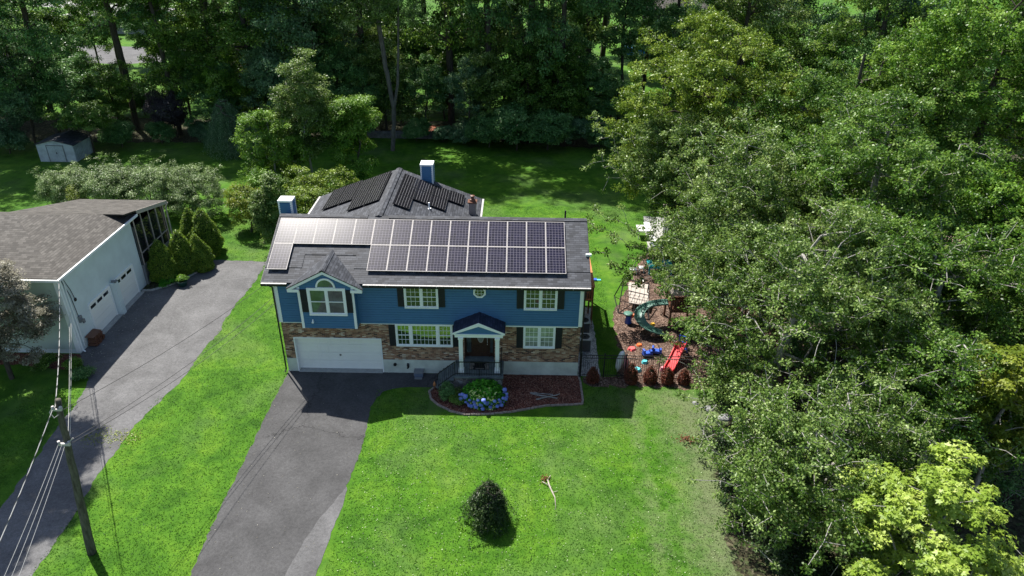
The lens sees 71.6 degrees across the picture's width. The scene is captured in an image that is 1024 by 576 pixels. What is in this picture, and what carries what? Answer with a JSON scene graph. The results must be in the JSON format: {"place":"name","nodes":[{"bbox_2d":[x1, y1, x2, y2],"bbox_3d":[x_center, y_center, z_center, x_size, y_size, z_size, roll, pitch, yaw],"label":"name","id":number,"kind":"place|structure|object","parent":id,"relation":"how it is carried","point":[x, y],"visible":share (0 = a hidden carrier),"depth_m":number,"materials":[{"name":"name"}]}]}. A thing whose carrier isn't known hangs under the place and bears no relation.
{"place":"outdoors","nodes":[
{"label":"outdoors","id":0,"kind":"place"},
{"bbox_2d":[77,45,160,63],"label":"road","id":1,"kind":"structure","parent":0,"point":[131,54],"depth_m":117.17,"materials":[{"name":"grey asphalt"}]},
{"bbox_2d":[0,260,265,575],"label":"neighbour driveway","id":2,"kind":"structure","parent":0,"point":[174,315],"depth_m":39.40,"materials":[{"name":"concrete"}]},
{"bbox_2d":[0,114,620,148],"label":"forest floor","id":3,"kind":"structure","parent":0,"point":[44,130],"depth_m":79.96,"materials":[{"name":"green plant"}]},
{"bbox_2d":[0,0,70,133],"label":"deciduous tree","id":4,"kind":"object","parent":3,"relation":"on","point":[33,46],"visible":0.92,"depth_m":69.14,"materials":[{"name":"green plant"}]},
{"bbox_2d":[22,51,118,131],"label":"young tree","id":5,"kind":"object","parent":3,"relation":"on","point":[65,78],"visible":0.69,"depth_m":73.19,"materials":[{"name":"green plant"}]},
{"bbox_2d":[74,57,136,121],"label":"young tree","id":6,"kind":"object","parent":3,"relation":"on","point":[118,96],"visible":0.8,"depth_m":75.97,"materials":[{"name":"green plant"}]},
{"bbox_2d":[57,0,178,129],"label":"deciduous tree","id":7,"kind":"object","parent":3,"relation":"on","point":[117,43],"visible":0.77,"depth_m":74.73,"materials":[{"name":"green plant"}]},
{"bbox_2d":[97,0,217,134],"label":"deciduous tree","id":8,"kind":"object","parent":3,"relation":"on","point":[161,34],"visible":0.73,"depth_m":73.58,"materials":[{"name":"green plant"}]},
{"bbox_2d":[141,88,189,137],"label":"tree","id":9,"kind":"object","parent":3,"relation":"on","point":[164,104],"visible":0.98,"depth_m":75.66,"materials":[{"name":"purple plant"}]},
{"bbox_2d":[132,2,218,118],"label":"young tree","id":10,"kind":"object","parent":3,"relation":"on","point":[152,53],"visible":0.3,"depth_m":79.54,"materials":[{"name":"green plant"}]},
{"bbox_2d":[175,50,250,136],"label":"young tree","id":11,"kind":"object","parent":3,"relation":"on","point":[202,96],"visible":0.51,"depth_m":75.23,"materials":[{"name":"green plant"}]},
{"bbox_2d":[190,53,263,125],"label":"young tree","id":12,"kind":"object","parent":3,"relation":"on","point":[237,89],"visible":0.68,"depth_m":74.48,"materials":[{"name":"green plant"}]},
{"bbox_2d":[163,0,325,127],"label":"deciduous tree","id":13,"kind":"object","parent":3,"relation":"on","point":[196,36],"visible":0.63,"depth_m":73.20,"materials":[{"name":"green plant"}]},
{"bbox_2d":[235,41,303,120],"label":"young tree","id":14,"kind":"object","parent":3,"relation":"on","point":[265,81],"visible":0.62,"depth_m":73.36,"materials":[{"name":"green plant"}]},
{"bbox_2d":[226,0,345,85],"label":"deciduous tree","id":15,"kind":"object","parent":3,"relation":"on","point":[322,35],"visible":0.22,"depth_m":74.77,"materials":[{"name":"green plant"}]},
{"bbox_2d":[240,0,368,134],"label":"deciduous tree","id":16,"kind":"object","parent":3,"relation":"on","point":[275,25],"visible":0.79,"depth_m":71.59,"materials":[{"name":"green plant"}]},
{"bbox_2d":[302,25,370,102],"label":"young tree","id":17,"kind":"object","parent":3,"relation":"on","point":[338,63],"visible":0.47,"depth_m":75.20,"materials":[{"name":"green plant"}]},
{"bbox_2d":[299,0,387,117],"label":"deciduous tree","id":18,"kind":"object","parent":3,"relation":"on","point":[361,29],"visible":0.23,"depth_m":75.81,"materials":[{"name":"green plant"}]},
{"bbox_2d":[346,30,425,130],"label":"young tree","id":19,"kind":"object","parent":3,"relation":"on","point":[372,45],"visible":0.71,"depth_m":76.17,"materials":[{"name":"green plant"}]},
{"bbox_2d":[393,52,450,122],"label":"young tree","id":20,"kind":"object","parent":3,"relation":"on","point":[430,82],"visible":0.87,"depth_m":78.24,"materials":[{"name":"green plant"}]},
{"bbox_2d":[400,0,531,124],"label":"deciduous tree","id":21,"kind":"object","parent":3,"relation":"on","point":[423,34],"visible":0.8,"depth_m":78.11,"materials":[{"name":"green plant"}]},
{"bbox_2d":[441,56,498,120],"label":"young tree","id":22,"kind":"object","parent":3,"relation":"on","point":[452,80],"visible":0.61,"depth_m":75.69,"materials":[{"name":"green plant"}]},
{"bbox_2d":[444,0,556,74],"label":"deciduous tree","id":23,"kind":"object","parent":3,"relation":"on","point":[487,21],"visible":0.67,"depth_m":74.89,"materials":[{"name":"green plant"}]},
{"bbox_2d":[458,48,546,140],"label":"young tree","id":24,"kind":"object","parent":3,"relation":"on","point":[488,60],"visible":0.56,"depth_m":74.40,"materials":[{"name":"green plant"}]},
{"bbox_2d":[491,34,577,120],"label":"young tree","id":25,"kind":"object","parent":3,"relation":"on","point":[524,65],"visible":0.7,"depth_m":74.50,"materials":[{"name":"green plant"}]},
{"bbox_2d":[492,0,601,100],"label":"deciduous tree","id":26,"kind":"object","parent":3,"relation":"on","point":[592,30],"visible":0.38,"depth_m":78.79,"materials":[{"name":"green plant"}]},
{"bbox_2d":[523,39,595,117],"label":"young tree","id":27,"kind":"object","parent":3,"relation":"on","point":[568,103],"visible":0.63,"depth_m":74.77,"materials":[{"name":"green plant"}]},
{"bbox_2d":[525,0,620,89],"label":"deciduous tree","id":28,"kind":"object","parent":3,"relation":"on","point":[565,27],"visible":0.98,"depth_m":72.26,"materials":[{"name":"green plant"}]},
{"bbox_2d":[551,38,619,118],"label":"young tree","id":29,"kind":"object","parent":3,"relation":"on","point":[603,63],"visible":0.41,"depth_m":76.02,"materials":[{"name":"green plant"}]},
{"bbox_2d":[582,68,637,121],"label":"young tree","id":30,"kind":"object","parent":3,"relation":"on","point":[601,101],"visible":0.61,"depth_m":76.45,"materials":[{"name":"green plant"}]},
{"bbox_2d":[191,370,438,575],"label":"driveway","id":31,"kind":"structure","parent":0,"point":[314,424],"depth_m":33.85,"materials":[{"name":"grey asphalt"}]},
{"bbox_2d":[285,487,346,575],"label":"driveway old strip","id":32,"kind":"object","parent":31,"relation":"on","point":[306,561],"visible":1,"depth_m":30.01,"materials":[{"name":"concrete"}]},
{"bbox_2d":[0,0,1018,575],"bbox_3d":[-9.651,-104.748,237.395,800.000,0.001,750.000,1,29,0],"label":"lawn","id":33,"kind":"structure","parent":0,"point":[524,176],"depth_m":35.80,"materials":[{"name":"green plant"}]},
{"bbox_2d":[0,119,29,153],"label":"bush","id":34,"kind":"object","parent":33,"relation":"on","point":[14,136],"visible":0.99,"depth_m":72.53,"materials":[{"name":"green plant"}]},
{"bbox_2d":[0,28,55,142],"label":"young tree","id":35,"kind":"object","parent":33,"relation":"on","point":[18,100],"visible":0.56,"depth_m":72.40,"materials":[{"name":"green plant"}]},
{"bbox_2d":[0,258,65,379],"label":"japanese maple","id":36,"kind":"object","parent":33,"relation":"on","point":[16,302],"visible":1,"depth_m":37.78,"materials":[{"name":"grey plant"}]},
{"bbox_2d":[11,0,91,59],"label":"young tree","id":37,"kind":"object","parent":33,"relation":"on","point":[40,15],"visible":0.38,"depth_m":94.07,"materials":[{"name":"green plant"}]},
{"bbox_2d":[34,130,92,161],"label":"garden shed","id":38,"kind":"structure","parent":33,"relation":"on","point":[70,145],"depth_m":71.10,"materials":[{"name":"paint"}]},
{"bbox_2d":[26,160,100,203],"bbox_3d":[-37.464,-8.477,59.878,6.103,4.199,5.240,1,29,0],"label":"hedge shrub","id":39,"kind":"object","parent":33,"relation":"on","point":[56,191],"visible":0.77,"depth_m":58.90,"materials":[{"name":"green plant"}]},
{"bbox_2d":[49,398,96,555],"bbox_3d":[-16.968,7.668,27.623,1.370,8.342,0.370,3,29,4],"label":"utility pole","id":40,"kind":"object","parent":33,"relation":"on","point":[89,543],"visible":0.98,"depth_m":27.47,"materials":[{"name":"brown wood"}]},
{"bbox_2d":[41,99,116,152],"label":"tree","id":41,"kind":"object","parent":33,"relation":"on","point":[81,114],"visible":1,"depth_m":70.53,"materials":[{"name":"green plant"}]},
{"bbox_2d":[0,199,172,352],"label":"house","id":42,"kind":"structure","parent":33,"relation":"on","point":[91,256],"depth_m":43.15,"materials":[{"name":"paint"}]},
{"bbox_2d":[88,285,117,330],"bbox_3d":[-25.476,1.382,44.277,0.061,2.250,2.530,1,29,0],"label":"garage door","id":43,"kind":"structure","parent":42,"relation":"in","point":[102,309],"depth_m":44.23,"materials":[{"name":"white metal"}]},
{"bbox_2d":[59,0,119,65],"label":"young tree","id":44,"kind":"object","parent":33,"relation":"on","point":[75,12],"visible":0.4,"depth_m":106.11,"materials":[{"name":"green plant"}]},
{"bbox_2d":[65,153,146,199],"bbox_3d":[-33.774,-8.530,59.435,6.607,4.813,5.142,15,32,24],"label":"hedge shrub","id":45,"kind":"object","parent":33,"relation":"on","point":[99,189],"visible":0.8,"depth_m":57.93,"materials":[{"name":"green plant"}]},
{"bbox_2d":[96,119,134,147],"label":"bush","id":46,"kind":"object","parent":33,"relation":"on","point":[116,132],"visible":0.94,"depth_m":73.57,"materials":[{"name":"green plant"}]},
{"bbox_2d":[104,155,187,211],"bbox_3d":[-30.004,-8.144,58.753,6.457,4.905,6.150,1,29,0],"label":"hedge shrub","id":47,"kind":"object","parent":33,"relation":"on","point":[149,179],"visible":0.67,"depth_m":57.65,"materials":[{"name":"green plant"}]},
{"bbox_2d":[141,275,187,290],"bbox_3d":[-23.933,-1.514,51.800,3.065,0.001,7.120,1,29,0],"label":"planting bed","id":48,"kind":"object","parent":33,"relation":"on","point":[151,285],"visible":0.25,"depth_m":49.36,"materials":[{"name":"brown soil"}]},
{"bbox_2d":[146,238,181,282],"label":"conical spruce","id":49,"kind":"object","parent":48,"relation":"on","point":[160,262],"visible":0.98,"depth_m":49.03,"materials":[{"name":"green plant"}]},
{"bbox_2d":[167,229,197,275],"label":"conical spruce","id":50,"kind":"object","parent":48,"relation":"on","point":[179,247],"visible":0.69,"depth_m":49.82,"materials":[{"name":"green plant"}]},
{"bbox_2d":[189,233,214,272],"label":"conical spruce","id":51,"kind":"object","parent":48,"relation":"on","point":[200,250],"visible":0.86,"depth_m":50.64,"materials":[{"name":"green plant"}]},
{"bbox_2d":[187,207,224,256],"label":"conical spruce","id":52,"kind":"object","parent":48,"relation":"on","point":[205,229],"visible":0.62,"depth_m":52.47,"materials":[{"name":"green plant"}]},
{"bbox_2d":[152,162,227,218],"bbox_3d":[-26.160,-7.709,58.362,5.744,4.617,5.335,-18,34,-30],"label":"hedge shrub","id":53,"kind":"object","parent":33,"relation":"on","point":[192,200],"visible":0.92,"depth_m":57.71,"materials":[{"name":"green plant"}]},
{"bbox_2d":[202,97,252,161],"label":"weeping tree","id":54,"kind":"object","parent":33,"relation":"on","point":[227,116],"visible":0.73,"depth_m":72.24,"materials":[{"name":"green plant"}]},
{"bbox_2d":[222,181,265,231],"bbox_3d":[-20.901,-6.387,56.559,4.348,4.195,4.208,1,29,0],"label":"bush","id":55,"kind":"object","parent":33,"relation":"on","point":[232,200],"visible":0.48,"depth_m":55.83,"materials":[{"name":"green plant"}]},
{"bbox_2d":[246,170,288,246],"bbox_3d":[-17.744,-5.486,52.529,3.135,6.603,3.384,11,31,17],"label":"bush","id":56,"kind":"object","parent":33,"relation":"on","point":[264,213],"visible":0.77,"depth_m":51.43,"materials":[{"name":"green plant"}]},
{"bbox_2d":[229,108,312,195],"bbox_3d":[-20.423,-11.476,61.228,6.869,8.533,5.614,-6,30,-12],"label":"garden tree","id":57,"kind":"object","parent":33,"relation":"on","point":[271,137],"visible":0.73,"depth_m":59.35,"materials":[{"name":"green plant"}]},
{"bbox_2d":[267,46,343,172],"bbox_3d":[-18.170,-14.449,62.023,6.918,13.028,8.258,1,29,0],"label":"garden tree","id":58,"kind":"object","parent":33,"relation":"on","point":[304,112],"visible":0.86,"depth_m":59.63,"materials":[{"name":"green plant"}]},
{"bbox_2d":[282,165,344,213],"bbox_3d":[-15.451,-6.582,55.361,5.345,5.826,5.042,23,36,34],"label":"bush","id":59,"kind":"object","parent":33,"relation":"on","point":[306,196],"visible":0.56,"depth_m":54.72,"materials":[{"name":"green plant"}]},
{"bbox_2d":[319,94,383,182],"bbox_3d":[-13.789,-12.325,62.182,5.335,9.248,6.070,1,29,0],"label":"garden tree","id":60,"kind":"object","parent":33,"relation":"on","point":[356,123],"visible":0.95,"depth_m":60.73,"materials":[{"name":"green plant"}]},
{"bbox_2d":[334,50,388,136],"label":"young tree","id":61,"kind":"object","parent":33,"relation":"on","point":[368,89],"visible":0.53,"depth_m":75.07,"materials":[{"name":"green plant"}]},
{"bbox_2d":[330,0,426,150],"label":"forked tree","id":62,"kind":"object","parent":33,"relation":"on","point":[377,13],"visible":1,"depth_m":68.10,"materials":[{"name":"green plant"}]},
{"bbox_2d":[379,10,443,90],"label":"young tree","id":63,"kind":"object","parent":33,"relation":"on","point":[413,52],"visible":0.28,"depth_m":86.56,"materials":[{"name":"green plant"}]},
{"bbox_2d":[260,160,594,389],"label":"house","id":64,"kind":"structure","parent":33,"relation":"on","point":[399,270],"depth_m":39.10,"materials":[{"name":"brick"}]},
{"bbox_2d":[306,287,347,315],"bbox_3d":[-9.841,0.744,37.796,2.040,1.670,0.105,1,29,0],"label":"window","id":65,"kind":"structure","parent":64,"relation":"in","point":[321,301],"depth_m":37.80,"materials":[{"name":"white glass"}]},
{"bbox_2d":[296,338,382,368],"bbox_3d":[-9.792,3.681,40.517,4.810,2.198,0.090,1,29,0],"label":"garage door","id":66,"kind":"structure","parent":64,"relation":"in","point":[313,353],"depth_m":40.55,"materials":[{"name":"white metal"}]},
{"bbox_2d":[403,289,438,308],"bbox_3d":[-4.894,0.485,38.228,1.840,1.400,0.105,1,29,0],"label":"window","id":67,"kind":"structure","parent":64,"relation":"in","point":[413,298],"depth_m":38.31,"materials":[{"name":"clear glass"}]},
{"bbox_2d":[395,324,452,346],"bbox_3d":[-4.889,2.636,39.515,3.170,1.470,0.105,1,29,0],"label":"picture window","id":68,"kind":"structure","parent":64,"relation":"in","point":[406,335],"depth_m":39.56,"materials":[{"name":"white glass"}]},
{"bbox_2d":[523,327,555,348],"bbox_3d":[1.516,2.739,39.487,1.780,1.470,0.105,1,29,0],"label":"window","id":69,"kind":"structure","parent":64,"relation":"in","point":[533,337],"depth_m":39.51,"materials":[{"name":"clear glass"}]},
{"bbox_2d":[524,290,557,310],"bbox_3d":[1.545,0.589,38.200,1.800,1.400,0.105,1,29,0],"label":"window","id":70,"kind":"structure","parent":64,"relation":"in","point":[533,300],"depth_m":38.28,"materials":[{"name":"clear glass"}]},
{"bbox_2d":[464,110,500,147],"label":"bush","id":71,"kind":"object","parent":33,"relation":"on","point":[480,132],"visible":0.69,"depth_m":74.69,"materials":[{"name":"green plant"}]},
{"bbox_2d":[457,478,519,548],"bbox_3d":[-1.118,9.240,30.719,2.814,2.487,2.413,-14,32,-24],"label":"weeping shrub","id":72,"kind":"object","parent":33,"relation":"on","point":[489,494],"visible":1,"depth_m":30.38,"materials":[{"name":"green plant"}]},
{"bbox_2d":[431,374,581,414],"bbox_3d":[-0.357,5.846,39.174,8.479,0.001,3.701,1,29,0],"label":"mulch bed","id":73,"kind":"object","parent":33,"relation":"on","point":[520,388],"visible":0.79,"depth_m":39.33,"materials":[{"name":"brown soil"}]},
{"bbox_2d":[458,378,508,410],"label":"hydrangea bush","id":74,"kind":"object","parent":73,"relation":"on","point":[482,394],"visible":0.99,"depth_m":38.00,"materials":[{"name":"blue plant"}]},
{"bbox_2d":[485,101,540,149],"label":"bush","id":75,"kind":"object","parent":33,"relation":"on","point":[510,119],"visible":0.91,"depth_m":73.23,"materials":[{"name":"green plant"}]},
{"bbox_2d":[337,416,725,575],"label":"lawn weeds","id":76,"kind":"object","parent":33,"relation":"on","point":[530,500],"visible":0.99,"depth_m":32.55,"materials":[{"name":"green plant"}]},
{"bbox_2d":[519,107,576,149],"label":"bush","id":77,"kind":"object","parent":33,"relation":"on","point":[553,129],"visible":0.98,"depth_m":73.65,"materials":[{"name":"green plant"}]},
{"bbox_2d":[559,0,667,116],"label":"deciduous tree","id":78,"kind":"object","parent":33,"relation":"on","point":[604,38],"visible":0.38,"depth_m":81.19,"materials":[{"name":"green plant"}]},
{"bbox_2d":[604,0,652,125],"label":"slender tree","id":79,"kind":"object","parent":33,"relation":"on","point":[631,36],"visible":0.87,"depth_m":78.51,"materials":[{"name":"green plant"}]},
{"bbox_2d":[633,0,742,108],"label":"deciduous tree","id":80,"kind":"object","parent":33,"relation":"on","point":[677,10],"visible":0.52,"depth_m":78.45,"materials":[{"name":"green plant"}]},
{"bbox_2d":[583,250,815,394],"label":"play mulch","id":81,"kind":"object","parent":33,"relation":"on","point":[634,333],"visible":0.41,"depth_m":44.05,"materials":[{"name":"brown wood"}]},
{"bbox_2d":[579,110,729,233],"bbox_3d":[11.301,-7.170,51.322,10.346,11.426,9.962,-15,33,-27],"label":"deciduous tree","id":82,"kind":"object","parent":81,"relation":"on","point":[664,170],"visible":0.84,"depth_m":49.37,"materials":[{"name":"green plant"}]},
{"bbox_2d":[634,275,746,345],"bbox_3d":[11.588,0.826,44.975,7.968,3.470,3.894,-13,32,-23],"label":"playset","id":83,"kind":"object","parent":81,"relation":"on","point":[642,309],"visible":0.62,"depth_m":44.65,"materials":[{"name":"green plastic"}]},
{"bbox_2d":[585,107,833,322],"bbox_3d":[12.878,-3.749,42.668,13.069,13.906,12.838,-17,34,-29],"label":"deciduous tree","id":84,"kind":"object","parent":81,"relation":"on","point":[711,206],"visible":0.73,"depth_m":39.99,"materials":[{"name":"green plant"}]},
{"bbox_2d":[591,0,833,215],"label":"deciduous tree","id":85,"kind":"object","parent":33,"relation":"on","point":[682,70],"visible":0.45,"depth_m":50.29,"materials":[{"name":"green plant"}]},
{"bbox_2d":[807,0,882,75],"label":"young tree","id":86,"kind":"object","parent":33,"relation":"on","point":[827,8],"visible":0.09,"depth_m":92.23,"materials":[{"name":"green plant"}]},
{"bbox_2d":[689,106,1023,575],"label":"forest floor","id":87,"kind":"structure","parent":0,"point":[1014,524],"depth_m":31.41,"materials":[{"name":"brown plant"}]},
{"bbox_2d":[662,0,814,118],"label":"deciduous tree","id":88,"kind":"object","parent":87,"relation":"on","point":[759,10],"visible":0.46,"depth_m":71.66,"materials":[{"name":"green plant"}]},
{"bbox_2d":[749,523,830,575],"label":"shrub","id":89,"kind":"object","parent":87,"relation":"on","point":[789,558],"visible":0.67,"depth_m":28.21,"materials":[{"name":"plant"}]},
{"bbox_2d":[754,18,841,112],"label":"young tree","id":90,"kind":"object","parent":87,"relation":"on","point":[791,44],"visible":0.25,"depth_m":76.32,"materials":[{"name":"green plant"}]},
{"bbox_2d":[650,193,960,418],"bbox_3d":[13.679,1.572,34.465,13.458,12.639,13.381,1,29,0],"label":"deciduous tree","id":91,"kind":"object","parent":87,"relation":"on","point":[841,297],"visible":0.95,"depth_m":32.38,"materials":[{"name":"green plant"}]},
{"bbox_2d":[686,349,985,575],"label":"deciduous tree","id":92,"kind":"object","parent":87,"relation":"on","point":[772,460],"visible":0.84,"depth_m":26.55,"materials":[{"name":"green plant"}]},
{"bbox_2d":[726,23,1000,252],"bbox_3d":[22.952,-9.116,49.342,16.193,17.051,14.726,8,30,13],"label":"deciduous tree","id":93,"kind":"object","parent":87,"relation":"on","point":[946,127],"visible":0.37,"depth_m":45.98,"materials":[{"name":"green plant"}]},
{"bbox_2d":[731,84,1021,334],"bbox_3d":[20.340,-4.159,41.873,13.453,15.606,14.073,-8,30,-15],"label":"deciduous tree","id":94,"kind":"object","parent":87,"relation":"on","point":[928,174],"visible":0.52,"depth_m":37.33,"materials":[{"name":"green plant"}]},
{"bbox_2d":[809,0,950,48],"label":"deciduous tree","id":95,"kind":"object","parent":87,"relation":"on","point":[822,22],"visible":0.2,"depth_m":81.04,"materials":[{"name":"green plant"}]},
{"bbox_2d":[809,0,961,162],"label":"deciduous tree","id":96,"kind":"object","parent":87,"relation":"on","point":[843,39],"visible":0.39,"depth_m":68.66,"materials":[{"name":"green plant"}]},
{"bbox_2d":[808,193,1023,421],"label":"deciduous tree","id":97,"kind":"object","parent":87,"relation":"on","point":[944,258],"visible":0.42,"depth_m":32.63,"materials":[{"name":"green plant"}]},
{"bbox_2d":[812,311,1023,486],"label":"deciduous tree","id":98,"kind":"object","parent":87,"relation":"on","point":[946,343],"visible":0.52,"depth_m":29.21,"materials":[{"name":"green plant"}]},
{"bbox_2d":[826,0,1023,212],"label":"deciduous tree","id":99,"kind":"object","parent":87,"relation":"on","point":[958,29],"visible":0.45,"depth_m":44.42,"materials":[{"name":"green plant"}]},
{"bbox_2d":[836,439,1023,575],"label":"maple tree","id":100,"kind":"object","parent":87,"relation":"on","point":[945,500],"visible":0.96,"depth_m":22.94,"materials":[{"name":"green plant"}]},
{"bbox_2d":[890,64,1023,165],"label":"young tree","id":101,"kind":"object","parent":87,"relation":"on","point":[989,70],"visible":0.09,"depth_m":58.17,"materials":[{"name":"green plant"}]},
{"bbox_2d":[908,156,1023,305],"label":"deciduous tree","id":102,"kind":"object","parent":87,"relation":"on","point":[969,196],"visible":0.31,"depth_m":37.81,"materials":[{"name":"green plant"}]},
{"bbox_2d":[916,249,1023,419],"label":"deciduous tree","id":103,"kind":"object","parent":87,"relation":"on","point":[1013,331],"visible":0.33,"depth_m":33.35,"materials":[{"name":"green plant"}]},
{"bbox_2d":[935,339,1023,492],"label":"maple tree","id":104,"kind":"object","parent":87,"relation":"on","point":[1006,393],"visible":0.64,"depth_m":29.01,"materials":[{"name":"green plant"}]},
{"bbox_2d":[958,0,1023,164],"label":"deciduous tree","id":105,"kind":"object","parent":87,"relation":"on","point":[1020,19],"visible":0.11,"depth_m":65.40,"materials":[{"name":"green plant"}]},
{"bbox_2d":[970,426,1023,509],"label":"shrub","id":106,"kind":"object","parent":87,"relation":"on","point":[1004,485],"visible":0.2,"depth_m":31.83,"materials":[{"name":"green plant"}]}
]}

